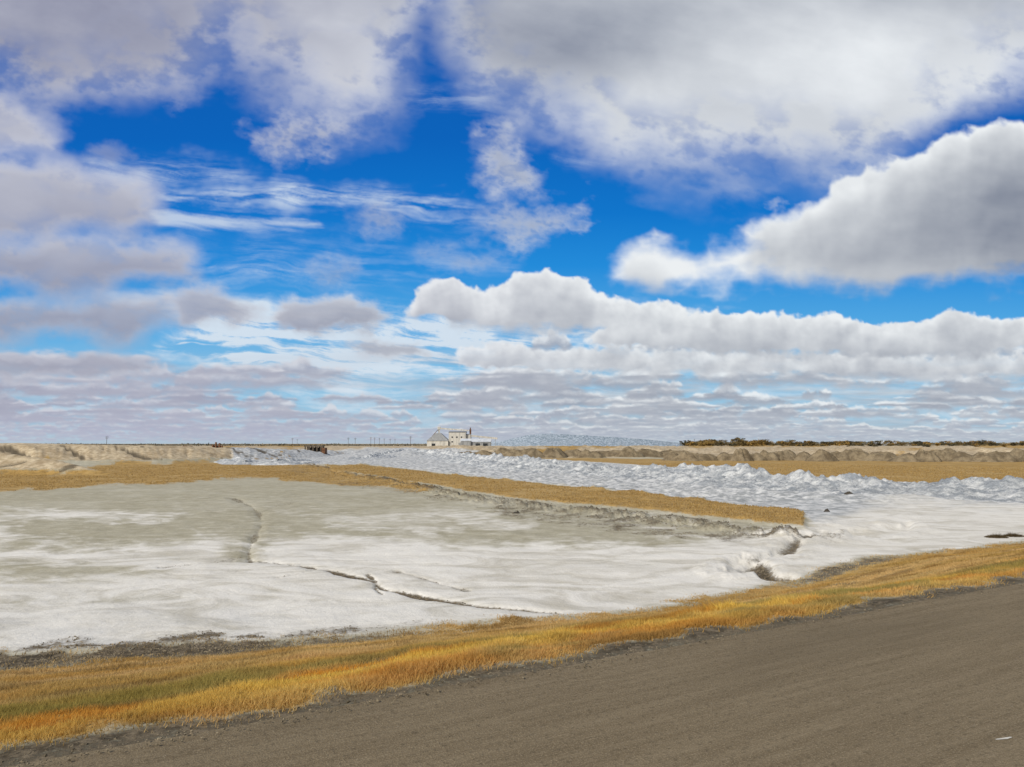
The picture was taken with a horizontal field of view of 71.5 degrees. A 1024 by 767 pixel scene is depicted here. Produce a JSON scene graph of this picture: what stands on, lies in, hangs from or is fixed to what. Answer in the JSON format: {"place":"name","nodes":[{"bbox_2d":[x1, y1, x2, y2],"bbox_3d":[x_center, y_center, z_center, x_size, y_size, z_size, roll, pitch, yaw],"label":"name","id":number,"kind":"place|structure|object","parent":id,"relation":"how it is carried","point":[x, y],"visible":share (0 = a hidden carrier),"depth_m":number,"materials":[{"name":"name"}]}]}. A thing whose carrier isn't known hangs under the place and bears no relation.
{"place":"outdoors","nodes":[
{"label":"outdoors","id":0,"kind":"place"},
{"bbox_2d":[0,0,1023,443],"bbox_3d":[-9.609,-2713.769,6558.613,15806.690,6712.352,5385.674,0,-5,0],"label":"sky","id":1,"kind":"structure","parent":0,"point":[390,220],"depth_m":8097.89,"materials":[{"name":"blue"}]},
{"bbox_2d":[0,443,1023,766],"bbox_3d":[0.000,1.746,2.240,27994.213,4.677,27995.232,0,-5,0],"label":"ground","id":2,"kind":"structure","parent":0,"point":[88,563],"depth_m":24.08,"materials":[{"name":"white snow"}]},
{"bbox_2d":[212,442,222,447],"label":"sluice gate","id":3,"kind":"structure","parent":2,"relation":"on","point":[216,446],"depth_m":149.38,"materials":[{"name":"metal"}]},
{"bbox_2d":[214,456,260,464],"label":"salt windrow","id":4,"kind":"object","parent":2,"relation":"on","point":[237,460],"visible":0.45,"depth_m":120.71,"materials":[{"name":"white"}]},
{"bbox_2d":[252,457,320,464],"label":"salt windrow","id":5,"kind":"object","parent":2,"relation":"on","point":[291,461],"visible":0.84,"depth_m":117.73,"materials":[{"name":"white"}]},
{"bbox_2d":[304,446,326,453],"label":"loading trestle","id":6,"kind":"object","parent":2,"relation":"on","point":[322,449],"visible":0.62,"depth_m":197.86,"materials":[{"name":"brown wood"}]},
{"bbox_2d":[427,427,448,445],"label":"storage building","id":7,"kind":"structure","parent":2,"relation":"on","point":[437,439],"depth_m":688.72,"materials":[{"name":"white metal"}]},
{"bbox_2d":[440,428,470,445],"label":"processing building","id":8,"kind":"structure","parent":2,"relation":"on","point":[455,437],"depth_m":691.28,"materials":[{"name":"white metal"}]},
{"bbox_2d":[460,439,491,445],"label":"storage shed","id":9,"kind":"structure","parent":2,"relation":"on","point":[478,442],"depth_m":660.73,"materials":[{"name":"grey metal"}]},
{"bbox_2d":[0,472,958,678],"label":"dirt clods","id":10,"kind":"object","parent":2,"relation":"on","point":[195,648],"visible":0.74,"depth_m":12.54,"materials":[{"name":"soil"},{"name":"salt"}]},
{"bbox_2d":[471,435,496,445],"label":"conveyor","id":11,"kind":"object","parent":2,"relation":"on","point":[479,437],"visible":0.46,"depth_m":717.10,"materials":[{"name":"white metal"}]},
{"bbox_2d":[474,450,497,454],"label":"spoil heap","id":12,"kind":"object","parent":2,"relation":"on","point":[482,452],"visible":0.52,"depth_m":175.96,"materials":[{"name":"beige sand"}]},
{"bbox_2d":[494,447,508,454],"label":"spoil heap","id":13,"kind":"object","parent":2,"relation":"on","point":[501,450],"visible":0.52,"depth_m":179.14,"materials":[{"name":"beige soil"}]},
{"bbox_2d":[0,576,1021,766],"bbox_3d":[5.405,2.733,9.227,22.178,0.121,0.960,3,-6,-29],"label":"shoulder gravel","id":14,"kind":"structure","parent":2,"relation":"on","point":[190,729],"depth_m":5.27,"materials":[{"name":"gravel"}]},
{"bbox_2d":[503,449,520,456],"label":"spoil heap","id":15,"kind":"object","parent":2,"relation":"on","point":[512,452],"visible":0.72,"depth_m":176.00,"materials":[{"name":"beige soil"}]},
{"bbox_2d":[515,448,544,457],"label":"spoil heap","id":16,"kind":"object","parent":2,"relation":"on","point":[533,452],"visible":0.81,"depth_m":173.23,"materials":[{"name":"beige soil"}]},
{"bbox_2d":[45,440,1018,445],"bbox_3d":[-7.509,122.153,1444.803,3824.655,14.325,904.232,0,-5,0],"label":"brush","id":17,"kind":"object","parent":2,"relation":"on","point":[298,444],"visible":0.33,"depth_m":1157.30,"materials":[{"name":"brown plant"}]},
{"bbox_2d":[543,448,567,457],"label":"spoil heap","id":18,"kind":"object","parent":2,"relation":"on","point":[553,453],"visible":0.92,"depth_m":173.33,"materials":[{"name":"beige soil"}]},
{"bbox_2d":[563,449,581,456],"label":"spoil heap","id":19,"kind":"object","parent":2,"relation":"on","point":[571,453],"visible":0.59,"depth_m":178.85,"materials":[{"name":"beige soil"}]},
{"bbox_2d":[491,434,683,445],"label":"salt stockpile","id":20,"kind":"object","parent":2,"relation":"on","point":[553,440],"visible":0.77,"depth_m":774.51,"materials":[{"name":"white"}]},
{"bbox_2d":[573,449,605,457],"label":"spoil heap","id":21,"kind":"object","parent":2,"relation":"on","point":[585,453],"visible":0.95,"depth_m":170.60,"materials":[{"name":"beige soil"}]},
{"bbox_2d":[597,450,619,456],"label":"spoil heap","id":22,"kind":"object","parent":2,"relation":"on","point":[610,453],"visible":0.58,"depth_m":179.54,"materials":[{"name":"beige soil"}]},
{"bbox_2d":[614,446,644,456],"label":"spoil heap","id":23,"kind":"object","parent":2,"relation":"on","point":[628,451],"visible":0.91,"depth_m":172.36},
{"bbox_2d":[637,449,663,457],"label":"spoil heap","id":24,"kind":"object","parent":2,"relation":"on","point":[649,453],"visible":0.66,"depth_m":177.12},
{"bbox_2d":[662,452,677,460],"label":"spoil heap","id":25,"kind":"object","parent":2,"relation":"on","point":[670,456],"visible":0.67,"depth_m":146.35,"materials":[{"name":"beige soil"}]},
{"bbox_2d":[660,449,682,456],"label":"spoil heap","id":26,"kind":"object","parent":2,"relation":"on","point":[665,453],"visible":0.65,"depth_m":178.62,"materials":[{"name":"beige soil"}]},
{"bbox_2d":[341,449,1023,502],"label":"salt windrow","id":27,"kind":"object","parent":2,"relation":"on","point":[1007,488],"visible":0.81,"depth_m":57.56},
{"bbox_2d":[671,450,702,460],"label":"spoil heap","id":28,"kind":"object","parent":2,"relation":"on","point":[683,455],"visible":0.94,"depth_m":142.95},
{"bbox_2d":[685,441,698,445],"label":"tree","id":29,"kind":"object","parent":2,"relation":"on","point":[691,443],"visible":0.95,"depth_m":650.23,"materials":[{"name":"brown plant"}]},
{"bbox_2d":[695,453,717,460],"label":"spoil heap","id":30,"kind":"object","parent":2,"relation":"on","point":[707,457],"visible":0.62,"depth_m":146.11,"materials":[{"name":"beige soil"}]},
{"bbox_2d":[703,441,714,445],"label":"tree","id":31,"kind":"object","parent":2,"relation":"on","point":[706,443],"visible":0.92,"depth_m":666.03,"materials":[{"name":"brown plant"}]},
{"bbox_2d":[717,452,732,460],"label":"spoil heap","id":32,"kind":"object","parent":2,"relation":"on","point":[724,456],"visible":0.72,"depth_m":146.68,"materials":[{"name":"beige soil"}]},
{"bbox_2d":[729,437,746,445],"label":"tree","id":33,"kind":"object","parent":2,"relation":"on","point":[736,440],"visible":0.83,"depth_m":676.64,"materials":[{"name":"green plant"}]},
{"bbox_2d":[729,448,753,460],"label":"spoil heap","id":34,"kind":"object","parent":2,"relation":"on","point":[739,454],"visible":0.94,"depth_m":142.32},
{"bbox_2d":[750,440,759,445],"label":"tree","id":35,"kind":"object","parent":2,"relation":"on","point":[754,443],"visible":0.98,"depth_m":652.36,"materials":[{"name":"brown plant"}]},
{"bbox_2d":[750,453,767,460],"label":"spoil heap","id":36,"kind":"object","parent":2,"relation":"on","point":[757,457],"visible":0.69,"depth_m":146.25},
{"bbox_2d":[753,439,765,445],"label":"tree","id":37,"kind":"object","parent":2,"relation":"on","point":[761,442],"visible":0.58,"depth_m":715.00,"materials":[{"name":"brown plant"}]},
{"bbox_2d":[759,450,780,460],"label":"spoil heap","id":38,"kind":"object","parent":2,"relation":"on","point":[770,456],"visible":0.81,"depth_m":146.61,"materials":[{"name":"beige soil"}]},
{"bbox_2d":[774,449,795,460],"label":"spoil heap","id":39,"kind":"object","parent":2,"relation":"on","point":[787,455],"visible":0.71,"depth_m":147.36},
{"bbox_2d":[784,439,798,445],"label":"tree","id":40,"kind":"object","parent":2,"relation":"on","point":[789,442],"visible":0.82,"depth_m":758.31,"materials":[{"name":"brown plant"}]},
{"bbox_2d":[793,451,809,460],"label":"spoil heap","id":41,"kind":"object","parent":2,"relation":"on","point":[802,456],"visible":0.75,"depth_m":146.43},
{"bbox_2d":[806,441,818,445],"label":"tree","id":42,"kind":"object","parent":2,"relation":"on","point":[812,443],"visible":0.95,"depth_m":817.02,"materials":[{"name":"brown plant"}]},
{"bbox_2d":[805,449,838,461],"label":"spoil heap","id":43,"kind":"object","parent":2,"relation":"on","point":[820,455],"visible":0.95,"depth_m":139.97,"materials":[{"name":"beige soil"}]},
{"bbox_2d":[831,451,850,460],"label":"spoil heap","id":44,"kind":"object","parent":2,"relation":"on","point":[841,456],"visible":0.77,"depth_m":146.03,"materials":[{"name":"beige soil"}]},
{"bbox_2d":[843,448,868,460],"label":"spoil heap","id":45,"kind":"object","parent":2,"relation":"on","point":[856,454],"visible":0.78,"depth_m":145.44,"materials":[{"name":"beige soil"}]},
{"bbox_2d":[869,440,884,445],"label":"tree","id":46,"kind":"object","parent":2,"relation":"on","point":[878,443],"visible":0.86,"depth_m":778.01,"materials":[{"name":"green plant"}]},
{"bbox_2d":[861,451,896,460],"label":"spoil heap","id":47,"kind":"object","parent":2,"relation":"on","point":[879,456],"visible":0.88,"depth_m":143.13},
{"bbox_2d":[882,440,898,444],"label":"tree","id":48,"kind":"object","parent":2,"relation":"on","point":[885,441],"visible":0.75,"depth_m":799.74,"materials":[{"name":"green plant"}]},
{"bbox_2d":[897,442,908,445],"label":"tree","id":49,"kind":"object","parent":2,"relation":"on","point":[900,443],"visible":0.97,"depth_m":757.93,"materials":[{"name":"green plant"}]},
{"bbox_2d":[886,453,923,461],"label":"spoil heap","id":50,"kind":"object","parent":2,"relation":"on","point":[908,457],"visible":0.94,"depth_m":136.09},
{"bbox_2d":[915,448,941,461],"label":"spoil heap","id":51,"kind":"object","parent":2,"relation":"on","point":[926,456],"visible":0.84,"depth_m":136.32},
{"bbox_2d":[929,448,955,461],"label":"spoil heap","id":52,"kind":"object","parent":2,"relation":"on","point":[943,454],"visible":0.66,"depth_m":140.47,"materials":[{"name":"beige sand"}]},
{"bbox_2d":[948,451,974,461],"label":"spoil heap","id":53,"kind":"object","parent":2,"relation":"on","point":[958,456],"visible":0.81,"depth_m":137.83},
{"bbox_2d":[976,440,986,445],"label":"tree","id":54,"kind":"object","parent":2,"relation":"on","point":[981,442],"visible":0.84,"depth_m":766.78,"materials":[{"name":"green plant"}]},
{"bbox_2d":[971,452,1002,461],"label":"spoil heap","id":55,"kind":"object","parent":2,"relation":"on","point":[981,457],"visible":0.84,"depth_m":135.66,"materials":[{"name":"beige sand"}]},
{"bbox_2d":[987,451,1021,461],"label":"spoil heap","id":56,"kind":"object","parent":2,"relation":"on","point":[1006,457],"visible":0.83,"depth_m":136.08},
{"bbox_2d":[1010,448,1023,458],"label":"spoil heap","id":57,"kind":"object","parent":2,"relation":"on","point":[1018,453],"visible":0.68,"depth_m":140.18,"materials":[{"name":"beige soil"}]},
{"bbox_2d":[0,539,1023,751],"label":"verge grass","id":58,"kind":"structure","parent":0,"point":[213,686],"depth_m":7.46,"materials":[{"name":"yellow plant"}]},
{"bbox_2d":[0,463,1023,522],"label":"field grass","id":59,"kind":"structure","parent":0,"point":[556,487],"depth_m":68.96,"materials":[{"name":"brown plant"}]},
{"bbox_2d":[7,583,1023,766],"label":"road","id":60,"kind":"structure","parent":0,"point":[938,682],"depth_m":5.04,"materials":[{"name":"grey asphalt"},{"name":"gravel"}]},
{"bbox_2d":[984,532,1008,537],"bbox_3d":[18.116,5.661,26.612,0.852,0.218,0.613,0,-5,0],"label":"scrub","id":61,"kind":"object","parent":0,"point":[994,536],"visible":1,"depth_m":26.54,"materials":[{"name":"brown plant"}]},
{"bbox_2d":[1003,531,1023,536],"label":"scrub","id":62,"kind":"object","parent":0,"point":[1013,535],"visible":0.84,"depth_m":26.85,"materials":[{"name":"brown plant"}]}
]}

